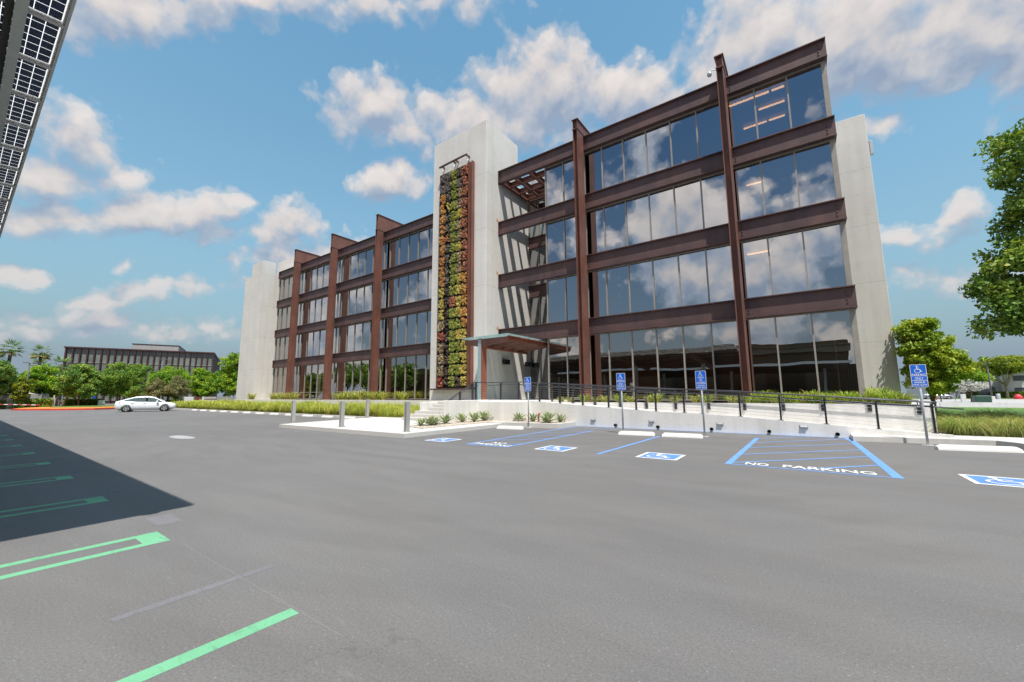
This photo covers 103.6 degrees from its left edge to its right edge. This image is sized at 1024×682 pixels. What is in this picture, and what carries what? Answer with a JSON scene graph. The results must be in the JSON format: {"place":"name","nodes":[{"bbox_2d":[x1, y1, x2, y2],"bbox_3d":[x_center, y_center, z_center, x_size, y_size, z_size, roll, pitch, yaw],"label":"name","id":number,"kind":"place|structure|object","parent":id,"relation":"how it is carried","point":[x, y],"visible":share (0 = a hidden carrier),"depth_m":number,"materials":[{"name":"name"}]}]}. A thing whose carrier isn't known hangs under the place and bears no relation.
{"place":"outdoors","nodes":[
{"label":"outdoors","id":0,"kind":"place"},
{"bbox_2d":[172,398,447,416],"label":"ornamental grass","id":1,"kind":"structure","parent":0,"point":[375,409],"depth_m":32.04,"materials":[{"name":"plant"}]},
{"bbox_2d":[279,416,501,437],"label":"entry plaza","id":2,"kind":"structure","parent":0,"point":[392,426],"depth_m":17.36,"materials":[{"name":"concrete"}]},
{"bbox_2d":[339,401,344,426],"bbox_3d":[-7.352,3.160,17.423,0.230,1.100,0.230,-6,-9,35],"label":"light bollard","id":3,"kind":"object","parent":2,"relation":"on","point":[341,413],"visible":0.98,"depth_m":17.38,"materials":[{"name":"silver metal"}]},
{"bbox_2d":[402,402,410,431],"bbox_3d":[-3.901,2.812,14.967,0.230,1.100,0.230,-6,-9,35],"label":"light bollard","id":4,"kind":"object","parent":2,"relation":"on","point":[406,416],"visible":1,"depth_m":14.92,"materials":[{"name":"silver metal"}]},
{"bbox_2d":[401,401,443,421],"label":"entrance steps","id":5,"kind":"structure","parent":2,"relation":"on","point":[437,410],"depth_m":21.59,"materials":[{"name":"concrete"}]},
{"bbox_2d":[444,400,488,421],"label":"cheek wall","id":6,"kind":"structure","parent":2,"relation":"on","point":[454,407],"depth_m":20.30,"materials":[{"name":"concrete"}]},
{"bbox_2d":[448,382,485,400],"bbox_3d":[-2.343,2.641,21.290,0.160,0.974,2.962,-6,-9,35],"label":"stair railing","id":7,"kind":"object","parent":6,"relation":"on","point":[472,391],"visible":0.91,"depth_m":21.51,"materials":[{"name":"metal"}]},
{"bbox_2d":[0,393,1023,681],"bbox_3d":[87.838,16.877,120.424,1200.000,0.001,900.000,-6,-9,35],"label":"parking lot","id":8,"kind":"structure","parent":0,"point":[410,559],"depth_m":3.77,"materials":[{"name":"asphalt"}]},
{"bbox_2d":[0,360,21,395],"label":"broadleaf tree","id":9,"kind":"object","parent":8,"relation":"on","point":[8,375],"visible":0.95,"depth_m":52.20,"materials":[{"name":"green plant"}]},
{"bbox_2d":[0,339,26,399],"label":"fan palm","id":10,"kind":"object","parent":8,"relation":"on","point":[11,352],"visible":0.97,"depth_m":64.63,"materials":[{"name":"green plant"}]},
{"bbox_2d":[7,377,38,401],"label":"broadleaf tree","id":11,"kind":"object","parent":8,"relation":"on","point":[22,386],"visible":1,"depth_m":52.97,"materials":[{"name":"green plant"}]},
{"bbox_2d":[0,476,72,486],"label":"stall marking","id":12,"kind":"object","parent":8,"relation":"on","point":[63,477],"visible":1,"depth_m":7.33,"materials":[{"name":"green paint"}]},
{"bbox_2d":[0,0,76,236],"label":"solar carport","id":13,"kind":"object","parent":8,"relation":"on","point":[32,34],"visible":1,"depth_m":5.63,"materials":[{"name":"metal"}]},
{"bbox_2d":[20,363,61,397],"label":"broadleaf tree","id":14,"kind":"object","parent":8,"relation":"on","point":[45,379],"visible":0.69,"depth_m":58.10,"materials":[{"name":"green plant"}]},
{"bbox_2d":[27,344,55,364],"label":"fan palm","id":15,"kind":"object","parent":8,"relation":"on","point":[44,356],"visible":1,"depth_m":67.04,"materials":[{"name":"green plant"}]},
{"bbox_2d":[0,496,108,517],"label":"stall marking","id":16,"kind":"object","parent":8,"relation":"on","point":[95,499],"visible":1,"depth_m":5.63,"materials":[{"name":"green paint"}]},
{"bbox_2d":[11,408,114,410],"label":"island kerb","id":17,"kind":"structure","parent":8,"relation":"on","point":[62,409],"depth_m":46.72,"materials":[{"name":"red paint"}]},
{"bbox_2d":[15,406,113,408],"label":"mulch bed","id":18,"kind":"object","parent":17,"relation":"on","point":[64,407],"visible":0.6,"depth_m":49.26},
{"bbox_2d":[12,398,53,408],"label":"hedge","id":19,"kind":"object","parent":18,"relation":"on","point":[38,402],"visible":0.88,"depth_m":53.83,"materials":[{"name":"green plant"}]},
{"bbox_2d":[52,363,104,405],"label":"broadleaf tree","id":20,"kind":"object","parent":18,"relation":"on","point":[81,381],"visible":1,"depth_m":56.87,"materials":[{"name":"green plant"}]},
{"bbox_2d":[61,398,103,405],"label":"hedge","id":21,"kind":"object","parent":18,"relation":"on","point":[73,402],"visible":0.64,"depth_m":59.25,"materials":[{"name":"green plant"}]},
{"bbox_2d":[95,361,153,400],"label":"broadleaf tree","id":22,"kind":"object","parent":18,"relation":"on","point":[121,380],"visible":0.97,"depth_m":60.69,"materials":[{"name":"green plant"}]},
{"bbox_2d":[143,377,166,396],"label":"olive tree","id":23,"kind":"object","parent":18,"relation":"on","point":[153,389],"visible":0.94,"depth_m":63.28,"materials":[{"name":"green plant"}]},
{"bbox_2d":[52,355,75,405],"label":"fan palm","id":24,"kind":"object","parent":8,"relation":"on","point":[60,367],"visible":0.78,"depth_m":68.67,"materials":[{"name":"green plant"}]},
{"bbox_2d":[0,532,169,578],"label":"stall marking","id":25,"kind":"object","parent":8,"relation":"on","point":[150,538],"visible":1,"depth_m":3.92,"materials":[{"name":"green paint"}]},
{"bbox_2d":[60,343,220,403],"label":"glass office building","id":26,"kind":"structure","parent":8,"relation":"on","point":[145,354],"depth_m":94.71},
{"bbox_2d":[60,386,195,400],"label":"window","id":27,"kind":"structure","parent":26,"relation":"in","point":[106,398],"depth_m":90.94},
{"bbox_2d":[65,363,210,381],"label":"window","id":28,"kind":"structure","parent":26,"relation":"in","point":[103,366],"depth_m":95.47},
{"bbox_2d":[66,348,212,365],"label":"window","id":29,"kind":"structure","parent":26,"relation":"in","point":[69,350],"depth_m":93.97,"materials":[{"name":"glass"}]},
{"bbox_2d":[114,396,176,411],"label":"parked car","id":30,"kind":"object","parent":8,"relation":"on","point":[140,403],"visible":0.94,"depth_m":40.65,"materials":[{"name":"white paint"}]},
{"bbox_2d":[145,514,180,525],"bbox_3d":[-4.277,2.195,4.955,0.530,0.001,0.250,-6,-9,35],"label":"pavement patch","id":31,"kind":"object","parent":8,"relation":"on","point":[165,519],"visible":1,"depth_m":4.95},
{"bbox_2d":[142,366,190,401],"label":"broadleaf tree","id":32,"kind":"object","parent":8,"relation":"on","point":[168,374],"visible":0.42,"depth_m":68.19,"materials":[{"name":"green plant"}]},
{"bbox_2d":[164,375,191,400],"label":"olive tree","id":33,"kind":"object","parent":8,"relation":"on","point":[178,385],"visible":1,"depth_m":64.25,"materials":[{"name":"green plant"}]},
{"bbox_2d":[111,564,274,621],"bbox_3d":[-2.417,1.945,3.159,0.075,0.001,1.051,-5,-9,33],"label":"pavement patch","id":34,"kind":"object","parent":8,"relation":"on","point":[140,610],"visible":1,"depth_m":3.07,"materials":[{"name":"asphalt"}]},
{"bbox_2d":[187,367,223,396],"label":"broadleaf tree","id":35,"kind":"object","parent":8,"relation":"on","point":[198,387],"visible":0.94,"depth_m":70.08,"materials":[{"name":"green plant"}]},
{"bbox_2d":[116,608,297,681],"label":"stall line","id":36,"kind":"object","parent":8,"relation":"on","point":[162,667],"visible":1,"depth_m":2.41,"materials":[{"name":"green paint"}]},
{"bbox_2d":[217,352,239,395],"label":"broadleaf tree","id":37,"kind":"object","parent":8,"relation":"on","point":[230,377],"visible":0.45,"depth_m":68.15,"materials":[{"name":"green plant"}]},
{"bbox_2d":[174,408,364,417],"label":"bed kerb","id":38,"kind":"structure","parent":8,"relation":"on","point":[319,415],"depth_m":31.99,"materials":[{"name":"concrete"}]},
{"bbox_2d":[233,399,447,406],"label":"planter wall","id":39,"kind":"structure","parent":8,"relation":"on","point":[414,402],"depth_m":33.64,"materials":[{"name":"concrete"}]},
{"bbox_2d":[410,420,564,428],"bbox_3d":[-1.022,3.816,18.065,5.070,0.185,6.240,-6,-9,35],"label":"gravel bed","id":40,"kind":"object","parent":8,"relation":"on","point":[455,423],"visible":0.3,"depth_m":18.75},
{"bbox_2d":[432,399,567,420],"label":"entrance deck","id":41,"kind":"structure","parent":8,"relation":"on","point":[502,411],"depth_m":20.46,"materials":[{"name":"concrete"}]},
{"bbox_2d":[461,333,547,399],"bbox_3d":[-0.167,1.857,25.962,3.720,3.850,5.260,-6,-9,35],"label":"entrance canopy","id":42,"kind":"object","parent":41,"relation":"on","point":[510,342],"visible":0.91,"depth_m":24.45,"materials":[{"name":"brown metal"}]},
{"bbox_2d":[489,421,575,428],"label":"planter kerb","id":43,"kind":"structure","parent":8,"relation":"on","point":[550,425],"depth_m":18.30,"materials":[{"name":"concrete"}]},
{"bbox_2d":[468,426,613,446],"bbox_3d":[1.546,3.483,15.014,2.126,0.004,7.932,-6,-9,35],"label":"no parking bay","id":44,"kind":"object","parent":8,"relation":"on","point":[499,444],"visible":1,"depth_m":13.39,"materials":[{"name":"blue paint"}]},
{"bbox_2d":[536,446,574,451],"bbox_3d":[1.223,2.975,11.190,0.900,0.012,0.900,-6,-9,35],"label":"accessible symbol","id":45,"kind":"object","parent":8,"relation":"on","point":[557,448],"visible":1,"depth_m":11.16,"materials":[{"name":"blue paint"}]},
{"bbox_2d":[236,36,900,403],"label":"office building","id":46,"kind":"structure","parent":8,"relation":"on","point":[723,231],"depth_m":23.95,"materials":[{"name":"brown metal"}]},
{"bbox_2d":[272,366,296,398],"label":"window","id":47,"kind":"structure","parent":46,"relation":"in","point":[279,374],"depth_m":50.96,"materials":[{"name":"glass"}]},
{"bbox_2d":[274,334,298,359],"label":"window","id":48,"kind":"structure","parent":46,"relation":"in","point":[281,345],"depth_m":51.52,"materials":[{"name":"glass"}]},
{"bbox_2d":[276,303,300,329],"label":"window","id":49,"kind":"structure","parent":46,"relation":"in","point":[283,317],"depth_m":52.03,"materials":[{"name":"glass"}]},
{"bbox_2d":[279,272,301,299],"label":"window","id":50,"kind":"structure","parent":46,"relation":"in","point":[285,289],"depth_m":52.56,"materials":[{"name":"glass"}]},
{"bbox_2d":[295,363,333,398],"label":"window","id":51,"kind":"structure","parent":46,"relation":"in","point":[309,378],"depth_m":46.62,"materials":[{"name":"glass"}]},
{"bbox_2d":[297,327,335,357],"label":"window","id":52,"kind":"structure","parent":46,"relation":"in","point":[309,343],"depth_m":47.22,"materials":[{"name":"glass"}]},
{"bbox_2d":[299,293,337,324],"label":"window","id":53,"kind":"structure","parent":46,"relation":"in","point":[314,310],"depth_m":47.75,"materials":[{"name":"glass"}]},
{"bbox_2d":[301,259,338,293],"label":"window","id":54,"kind":"structure","parent":46,"relation":"in","point":[315,278],"depth_m":48.27,"materials":[{"name":"glass"}]},
{"bbox_2d":[332,358,380,398],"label":"window","id":55,"kind":"structure","parent":46,"relation":"in","point":[349,376],"depth_m":41.85,"materials":[{"name":"glass"}]},
{"bbox_2d":[335,319,381,352],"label":"window","id":56,"kind":"structure","parent":46,"relation":"in","point":[353,337],"depth_m":42.36,"materials":[{"name":"glass"}]},
{"bbox_2d":[336,280,383,317],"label":"window","id":57,"kind":"structure","parent":46,"relation":"in","point":[359,299],"depth_m":42.88,"materials":[{"name":"glass"}]},
{"bbox_2d":[338,243,384,282],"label":"window","id":58,"kind":"structure","parent":46,"relation":"in","point":[361,263],"depth_m":43.40,"materials":[{"name":"glass"}]},
{"bbox_2d":[380,354,429,398],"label":"window","id":59,"kind":"structure","parent":46,"relation":"in","point":[411,374],"depth_m":36.87,"materials":[{"name":"clear glass"}]},
{"bbox_2d":[381,310,430,347],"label":"window","id":60,"kind":"structure","parent":46,"relation":"in","point":[413,328],"depth_m":37.55,"materials":[{"name":"clear glass"}]},
{"bbox_2d":[383,267,431,307],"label":"window","id":61,"kind":"structure","parent":46,"relation":"in","point":[414,286],"depth_m":38.05,"materials":[{"name":"clear glass"}]},
{"bbox_2d":[384,226,432,268],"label":"window","id":62,"kind":"structure","parent":46,"relation":"in","point":[416,245],"depth_m":38.57,"materials":[{"name":"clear glass"}]},
{"bbox_2d":[428,160,474,389],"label":"living wall","id":63,"kind":"structure","parent":46,"relation":"attached to","point":[455,353],"depth_m":28.77,"materials":[{"name":"green plant"}]},
{"bbox_2d":[528,198,545,237],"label":"window","id":64,"kind":"structure","parent":46,"relation":"in","point":[540,229],"depth_m":32.19,"materials":[{"name":"clear glass"}]},
{"bbox_2d":[529,295,546,324],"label":"window","id":65,"kind":"structure","parent":46,"relation":"in","point":[537,305],"depth_m":31.21,"materials":[{"name":"clear glass"}]},
{"bbox_2d":[529,246,546,285],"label":"window","id":66,"kind":"structure","parent":46,"relation":"in","point":[537,256],"depth_m":31.71,"materials":[{"name":"clear glass"}]},
{"bbox_2d":[530,348,548,398],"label":"window","id":67,"kind":"structure","parent":46,"relation":"in","point":[539,358],"depth_m":30.57,"materials":[{"name":"clear glass"}]},
{"bbox_2d":[545,157,573,206],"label":"window","id":68,"kind":"structure","parent":46,"relation":"in","point":[559,177],"depth_m":26.84,"materials":[{"name":"blue glass"}]},
{"bbox_2d":[545,214,575,263],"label":"window","id":69,"kind":"structure","parent":46,"relation":"in","point":[560,233],"depth_m":26.31,"materials":[{"name":"blue glass"}]},
{"bbox_2d":[547,274,577,322],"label":"window","id":70,"kind":"structure","parent":46,"relation":"in","point":[562,305],"depth_m":25.80,"materials":[{"name":"blue glass"}]},
{"bbox_2d":[548,336,579,399],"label":"window","id":71,"kind":"structure","parent":46,"relation":"in","point":[563,352],"depth_m":25.23,"materials":[{"name":"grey glass"}]},
{"bbox_2d":[584,101,722,193],"bbox_3d":[7.910,-10.940,23.436,8.135,2.971,0.130,-6,-9,35],"label":"window","id":72,"kind":"structure","parent":46,"relation":"in","point":[695,134],"depth_m":23.20,"materials":[{"name":"glass"}]},
{"bbox_2d":[585,171,727,254],"bbox_3d":[7.936,-7.039,22.920,8.135,2.961,0.130,-6,-9,35],"label":"window","id":73,"kind":"structure","parent":46,"relation":"in","point":[699,203],"depth_m":22.66,"materials":[{"name":"glass"}]},
{"bbox_2d":[587,243,734,317],"bbox_3d":[7.961,-3.143,22.404,8.135,2.961,0.130,-6,-9,35],"label":"window","id":74,"kind":"structure","parent":46,"relation":"in","point":[705,275],"depth_m":22.14,"materials":[{"name":"blue glass"}]},
{"bbox_2d":[589,320,742,400],"bbox_3d":[7.989,1.233,21.825,8.135,3.931,0.130,-6,-9,35],"label":"window","id":75,"kind":"structure","parent":46,"relation":"in","point":[663,357],"depth_m":21.54,"materials":[{"name":"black glass"}]},
{"bbox_2d":[727,61,828,146],"bbox_3d":[12.881,-11.443,19.881,4.100,2.971,0.130,-6,-9,35],"label":"window","id":76,"kind":"structure","parent":46,"relation":"in","point":[797,98],"depth_m":19.76,"materials":[{"name":"glass"}]},
{"bbox_2d":[733,139,837,220],"bbox_3d":[12.906,-7.542,19.365,4.100,2.961,0.130,-6,-9,35],"label":"window","id":77,"kind":"structure","parent":46,"relation":"in","point":[804,176],"depth_m":19.24,"materials":[{"name":"glass"}]},
{"bbox_2d":[739,222,848,297],"bbox_3d":[12.931,-3.646,18.849,4.100,2.961,0.130,-6,-9,35],"label":"window","id":78,"kind":"structure","parent":46,"relation":"in","point":[812,258],"depth_m":18.71,"materials":[{"name":"glass"}]},
{"bbox_2d":[746,309,861,400],"bbox_3d":[12.960,0.731,18.270,4.100,3.931,0.130,-6,-9,35],"label":"window","id":79,"kind":"structure","parent":46,"relation":"in","point":[813,351],"depth_m":18.14,"materials":[{"name":"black glass"}]},
{"bbox_2d":[616,373,625,430],"bbox_3d":[4.198,2.389,15.325,0.319,2.330,0.205,-13,-15,59],"label":"parking sign","id":80,"kind":"object","parent":8,"relation":"on","point":[620,380],"visible":0.96,"depth_m":15.37,"materials":[{"name":"metal"}]},
{"bbox_2d":[618,431,654,435],"bbox_3d":[4.529,3.356,14.654,1.265,0.131,0.220,-4,-9,28],"label":"wheel stop","id":81,"kind":"object","parent":8,"relation":"on","point":[640,433],"visible":0.98,"depth_m":14.58,"materials":[{"name":"white paint"}]},
{"bbox_2d":[636,452,684,459],"bbox_3d":[3.585,2.764,9.709,0.940,0.012,0.940,-6,-9,35],"label":"accessible symbol","id":82,"kind":"object","parent":8,"relation":"on","point":[661,456],"visible":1,"depth_m":9.64,"materials":[{"name":"blue paint"}]},
{"bbox_2d":[662,433,702,438],"bbox_3d":[5.844,3.240,13.836,1.290,0.131,0.220,-5,-9,30],"label":"wheel stop","id":83,"kind":"object","parent":8,"relation":"on","point":[684,435],"visible":1,"depth_m":13.76,"materials":[{"name":"white paint"}]},
{"bbox_2d":[695,371,707,436],"bbox_3d":[6.682,2.210,14.098,0.319,2.330,0.205,-13,-15,59],"label":"parking sign","id":84,"kind":"object","parent":8,"relation":"on","point":[700,377],"visible":0.98,"depth_m":14.14,"materials":[{"name":"metal"}]},
{"bbox_2d":[489,400,954,437],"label":"ramp wall","id":85,"kind":"structure","parent":8,"relation":"on","point":[581,415],"depth_m":16.08,"materials":[{"name":"concrete"}]},
{"bbox_2d":[486,381,963,433],"bbox_3d":[5.939,2.525,17.172,18.202,1.925,0.170,-6,-9,35],"label":"ramp railing","id":86,"kind":"object","parent":85,"relation":"on","point":[931,407],"visible":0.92,"depth_m":15.19,"materials":[{"name":"metal"}]},
{"bbox_2d":[542,401,940,433],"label":"ramp","id":87,"kind":"structure","parent":8,"relation":"on","point":[673,411],"depth_m":18.60,"materials":[{"name":"concrete"}]},
{"bbox_2d":[562,402,937,432],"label":"planter wall","id":88,"kind":"structure","parent":8,"relation":"on","point":[770,411],"depth_m":15.04,"materials":[{"name":"concrete"}]},
{"bbox_2d":[551,383,939,414],"bbox_3d":[8.081,2.342,17.486,14.762,1.384,0.142,-6,-9,35],"label":"planter railing","id":89,"kind":"object","parent":88,"relation":"attached to","point":[783,407],"visible":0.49,"depth_m":17.25,"materials":[{"name":"metal"}]},
{"bbox_2d":[725,437,903,478],"bbox_3d":[7.880,2.888,10.825,2.800,0.004,7.580,-6,-9,35],"label":"no parking bay","id":90,"kind":"object","parent":8,"relation":"on","point":[885,467],"visible":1,"depth_m":8.86,"materials":[{"name":"blue paint"}]},
{"bbox_2d":[909,364,933,445],"bbox_3d":[11.751,1.836,11.513,0.319,2.330,0.205,-11,-13,55],"label":"parking sign","id":91,"kind":"object","parent":8,"relation":"on","point":[918,374],"visible":0.99,"depth_m":11.56,"materials":[{"name":"metal"}]},
{"bbox_2d":[952,379,987,401],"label":"flowering tree","id":92,"kind":"object","parent":8,"relation":"on","point":[972,387],"visible":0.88,"depth_m":56.43,"materials":[{"name":"white plant"}]},
{"bbox_2d":[934,444,1023,452],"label":"wheel stop","id":93,"kind":"object","parent":8,"relation":"on","point":[1009,449],"visible":1,"depth_m":10.15,"materials":[{"name":"white paint"}]},
{"bbox_2d":[938,428,1023,437],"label":"planting soil","id":94,"kind":"structure","parent":8,"relation":"on","point":[987,434],"depth_m":12.70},
{"bbox_2d":[917,415,1015,435],"bbox_3d":[14.612,2.862,13.059,3.186,0.893,3.192,4,-9,-30],"label":"grass tussock","id":95,"kind":"object","parent":94,"relation":"on","point":[958,428],"depth_m":12.77,"materials":[{"name":"plant"}]},
{"bbox_2d":[935,411,1009,431],"bbox_3d":[15.894,2.969,14.052,3.497,0.980,3.504,-4,-8,25],"label":"grass tussock","id":96,"kind":"object","parent":94,"relation":"on","point":[958,418],"depth_m":13.96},
{"bbox_2d":[943,409,1023,419],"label":"grass tussock","id":97,"kind":"object","parent":94,"relation":"on","point":[996,413],"depth_m":15.16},
{"bbox_2d":[957,117,1023,340],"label":"broadleaf tree","id":98,"kind":"object","parent":94,"relation":"on","point":[998,286],"visible":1,"depth_m":14.16,"materials":[{"name":"green plant"}]},
{"bbox_2d":[968,415,1023,436],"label":"grass tussock","id":99,"kind":"object","parent":94,"relation":"on","point":[1013,427],"depth_m":12.45,"materials":[{"name":"plant"}]},
{"bbox_2d":[959,474,1023,486],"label":"accessible symbol","id":100,"kind":"object","parent":8,"relation":"on","point":[1000,481],"visible":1,"depth_m":6.79,"materials":[{"name":"blue paint"}]},
{"bbox_2d":[974,354,1023,397],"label":"broadleaf tree","id":101,"kind":"object","parent":8,"relation":"on","point":[1000,365],"visible":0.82,"depth_m":81.20,"materials":[{"name":"green plant"}]},
{"bbox_2d":[992,391,1023,397],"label":"hedge","id":102,"kind":"object","parent":8,"relation":"on","point":[1003,394],"visible":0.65,"depth_m":81.42,"materials":[{"name":"green plant"}]},
{"bbox_2d":[0,0,1023,398],"label":"sky","id":103,"kind":"structure","parent":0,"point":[178,148],"materials":[{"name":"blue"}]},
{"bbox_2d":[850,434,1023,449],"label":"pavement","id":104,"kind":"structure","parent":0,"point":[988,441],"depth_m":11.68,"materials":[{"name":"concrete"}]},
{"bbox_2d":[904,373,1023,397],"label":"white office building","id":105,"kind":"structure","parent":0,"point":[1016,382],"depth_m":86.17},
{"bbox_2d":[912,399,1023,407],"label":"street","id":106,"kind":"structure","parent":0,"point":[996,400],"depth_m":64.60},
{"bbox_2d":[939,402,1023,407],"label":"wall","id":107,"kind":"structure","parent":106,"relation":"on","point":[978,404],"depth_m":38.21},
{"bbox_2d":[914,398,1023,398],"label":"lawn","id":108,"kind":"structure","parent":0,"point":[970,398],"depth_m":78.92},
{"bbox_2d":[943,370,995,397],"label":"broadleaf tree","id":109,"kind":"object","parent":108,"relation":"on","point":[981,376],"visible":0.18,"depth_m":80.21,"materials":[{"name":"green plant"}]},
{"bbox_2d":[937,407,1023,416],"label":"lawn","id":110,"kind":"structure","parent":0,"point":[990,408],"depth_m":31.29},
{"bbox_2d":[889,317,978,411],"bbox_3d":[26.285,1.537,25.055,3.667,6.293,2.950,-6,-9,35],"label":"broadleaf tree","id":111,"kind":"object","parent":110,"relation":"on","point":[918,340],"visible":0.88,"depth_m":24.61,"materials":[{"name":"green plant"}]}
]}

